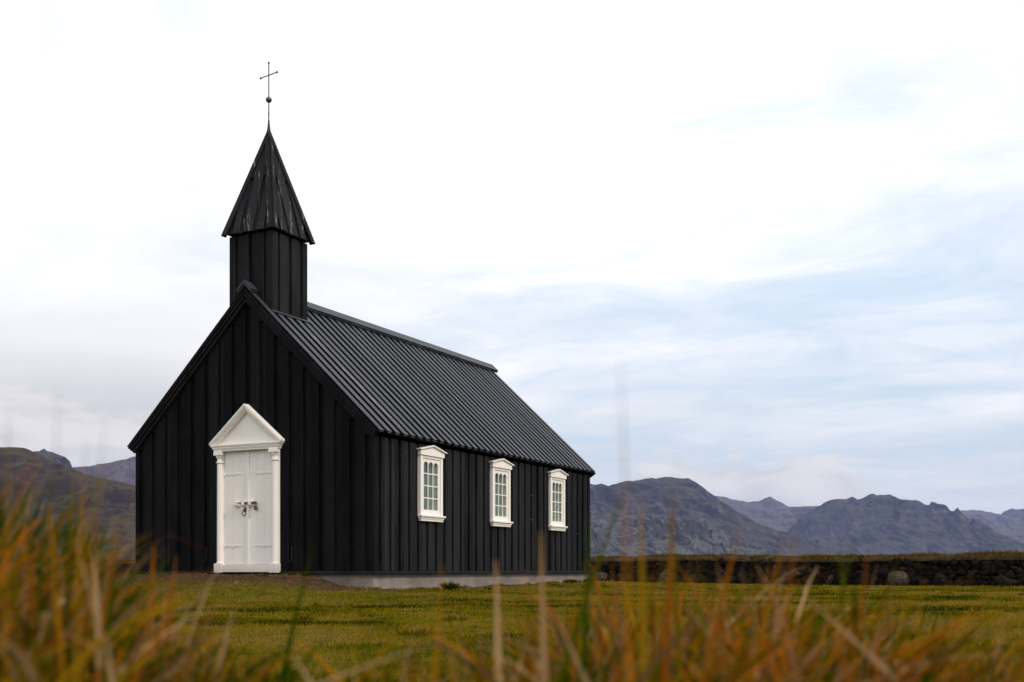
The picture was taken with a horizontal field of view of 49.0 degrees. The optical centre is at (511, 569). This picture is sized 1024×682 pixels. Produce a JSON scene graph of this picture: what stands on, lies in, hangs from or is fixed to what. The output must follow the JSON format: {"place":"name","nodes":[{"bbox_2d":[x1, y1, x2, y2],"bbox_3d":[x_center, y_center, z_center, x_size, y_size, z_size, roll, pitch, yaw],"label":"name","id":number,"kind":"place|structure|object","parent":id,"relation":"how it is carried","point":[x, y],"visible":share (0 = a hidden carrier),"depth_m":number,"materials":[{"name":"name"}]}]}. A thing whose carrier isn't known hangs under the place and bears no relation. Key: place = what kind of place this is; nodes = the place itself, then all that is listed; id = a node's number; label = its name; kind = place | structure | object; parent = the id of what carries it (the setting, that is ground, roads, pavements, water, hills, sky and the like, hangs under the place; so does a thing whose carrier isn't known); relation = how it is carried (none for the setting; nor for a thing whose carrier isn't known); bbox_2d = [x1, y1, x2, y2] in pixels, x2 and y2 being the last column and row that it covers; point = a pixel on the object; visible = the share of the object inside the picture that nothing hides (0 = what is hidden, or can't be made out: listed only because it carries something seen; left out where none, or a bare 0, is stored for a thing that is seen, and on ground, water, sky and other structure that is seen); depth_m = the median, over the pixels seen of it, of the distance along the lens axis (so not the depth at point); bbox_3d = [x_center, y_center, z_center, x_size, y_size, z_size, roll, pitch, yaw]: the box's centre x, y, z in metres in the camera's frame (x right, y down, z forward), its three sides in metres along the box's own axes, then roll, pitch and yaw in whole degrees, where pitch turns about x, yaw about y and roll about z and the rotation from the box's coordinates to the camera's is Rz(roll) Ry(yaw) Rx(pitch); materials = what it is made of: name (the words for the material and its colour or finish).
{"place":"outdoors","nodes":[
{"label":"outdoors","id":0,"kind":"place"},
{"bbox_2d":[34,449,84,473],"bbox_3d":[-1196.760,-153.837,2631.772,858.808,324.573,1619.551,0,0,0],"label":"mountain","id":1,"kind":"structure","parent":0,"point":[62,460],"depth_m":2867.75,"materials":[{"name":"grey stone"}]},
{"bbox_2d":[0,447,135,561],"bbox_3d":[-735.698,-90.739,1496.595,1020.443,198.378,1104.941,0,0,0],"label":"mountain","id":2,"kind":"structure","parent":0,"point":[121,496],"depth_m":1506.56,"materials":[{"name":"grey stone"}]},
{"bbox_2d":[73,457,135,485],"bbox_3d":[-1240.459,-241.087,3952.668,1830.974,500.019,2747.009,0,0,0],"label":"mountain","id":3,"kind":"structure","parent":0,"point":[125,469],"depth_m":4179.99,"materials":[{"name":"grey stone"}]},
{"bbox_2d":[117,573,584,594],"bbox_3d":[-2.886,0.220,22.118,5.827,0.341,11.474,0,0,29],"label":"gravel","id":4,"kind":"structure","parent":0,"point":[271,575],"depth_m":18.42,"materials":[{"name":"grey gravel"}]},
{"bbox_2d":[0,364,1023,681],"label":"tall grass","id":5,"kind":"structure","parent":0,"point":[66,616],"depth_m":1.00,"materials":[{"name":"brown plant"}]},
{"bbox_2d":[0,0,1023,513],"label":"sky","id":6,"kind":"structure","parent":0,"point":[793,230],"materials":[{"name":"white"}]},
{"bbox_2d":[83,572,1023,681],"bbox_3d":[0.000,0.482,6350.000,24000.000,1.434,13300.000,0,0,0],"label":"ground","id":7,"kind":"structure","parent":0,"point":[292,580],"depth_m":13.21,"materials":[{"name":"green plant"}]},
{"bbox_2d":[127,62,595,589],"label":"church","id":8,"kind":"structure","parent":7,"relation":"on","point":[286,426],"depth_m":19.52,"materials":[{"name":"black wood"}]},
{"bbox_2d":[224,450,256,564],"bbox_3d":[-4.657,-1.057,19.216,0.735,1.955,0.080,0,0,27],"label":"door","id":9,"kind":"structure","parent":8,"relation":"in","point":[237,463],"depth_m":19.28,"materials":[{"name":"paint"}]},
{"bbox_2d":[248,449,271,564],"bbox_3d":[-4.269,-1.059,19.015,0.531,1.948,0.080,0,0,27],"label":"door","id":10,"kind":"structure","parent":8,"relation":"in","point":[260,460],"depth_m":19.04,"materials":[{"name":"paint"}]},
{"bbox_2d":[416,445,446,521],"bbox_3d":[-1.508,-1.496,19.549,0.373,1.322,1.000,0,0,27],"label":"window","id":11,"kind":"structure","parent":8,"relation":"in","point":[429,458],"depth_m":19.60,"materials":[{"name":"white paint"}]},
{"bbox_2d":[489,458,513,526],"bbox_3d":[-0.318,-1.496,21.850,0.373,1.322,1.000,0,0,27],"label":"window","id":12,"kind":"structure","parent":8,"relation":"in","point":[500,469],"depth_m":21.91,"materials":[{"name":"white paint"}]},
{"bbox_2d":[547,469,568,530],"bbox_3d":[0.865,-1.496,24.145,0.373,1.322,1.000,0,0,27],"label":"window","id":13,"kind":"structure","parent":8,"relation":"in","point":[557,477],"depth_m":24.21,"materials":[{"name":"white paint"}]},
{"bbox_2d":[124,572,600,589],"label":"wall foot grass","id":14,"kind":"structure","parent":7,"relation":"on","point":[422,588],"depth_m":19.59,"materials":[{"name":"green plant"}]},
{"bbox_2d":[441,581,460,589],"bbox_3d":[-1.093,0.270,19.692,0.469,0.186,0.460,0,0,0],"label":"grass tuft","id":15,"kind":"object","parent":7,"relation":"on","point":[452,586],"visible":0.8,"depth_m":19.61,"materials":[{"name":"green plant"}]},
{"bbox_2d":[57,549,1023,585],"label":"stone wall","id":16,"kind":"structure","parent":7,"relation":"on","point":[996,568],"depth_m":34.43,"materials":[{"name":"black stone"}]},
{"bbox_2d":[563,578,576,582],"bbox_3d":[1.272,0.241,24.469,0.353,0.118,0.370,0,0,38],"label":"grass tuft","id":17,"kind":"object","parent":7,"relation":"on","point":[570,581],"visible":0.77,"depth_m":24.41,"materials":[{"name":"green plant"}]},
{"bbox_2d":[590,508,777,556],"bbox_3d":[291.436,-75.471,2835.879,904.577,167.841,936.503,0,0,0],"label":"mountain","id":18,"kind":"structure","parent":0,"point":[697,536],"depth_m":2681.96,"materials":[{"name":"grey stone"}]},
{"bbox_2d":[590,477,873,556],"bbox_3d":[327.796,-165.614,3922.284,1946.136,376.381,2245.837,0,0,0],"label":"mountain","id":19,"kind":"structure","parent":0,"point":[693,499],"depth_m":3819.96,"materials":[{"name":"grey stone"}]},
{"bbox_2d":[716,496,1023,542],"bbox_3d":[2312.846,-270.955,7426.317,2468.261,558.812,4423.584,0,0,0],"label":"mountain","id":20,"kind":"structure","parent":0,"point":[771,512],"depth_m":7777.43,"materials":[{"name":"grey stone"}]},
{"bbox_2d":[786,494,1023,555],"bbox_3d":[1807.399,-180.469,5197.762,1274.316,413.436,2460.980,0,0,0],"label":"mountain","id":21,"kind":"structure","parent":0,"point":[874,524],"depth_m":5148.28,"materials":[{"name":"grey stone"}]},
{"bbox_2d":[960,508,1023,527],"bbox_3d":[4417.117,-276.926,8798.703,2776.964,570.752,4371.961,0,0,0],"label":"mountain","id":22,"kind":"structure","parent":0,"point":[1013,516],"depth_m":9370.76,"materials":[{"name":"grey stone"}]}
]}

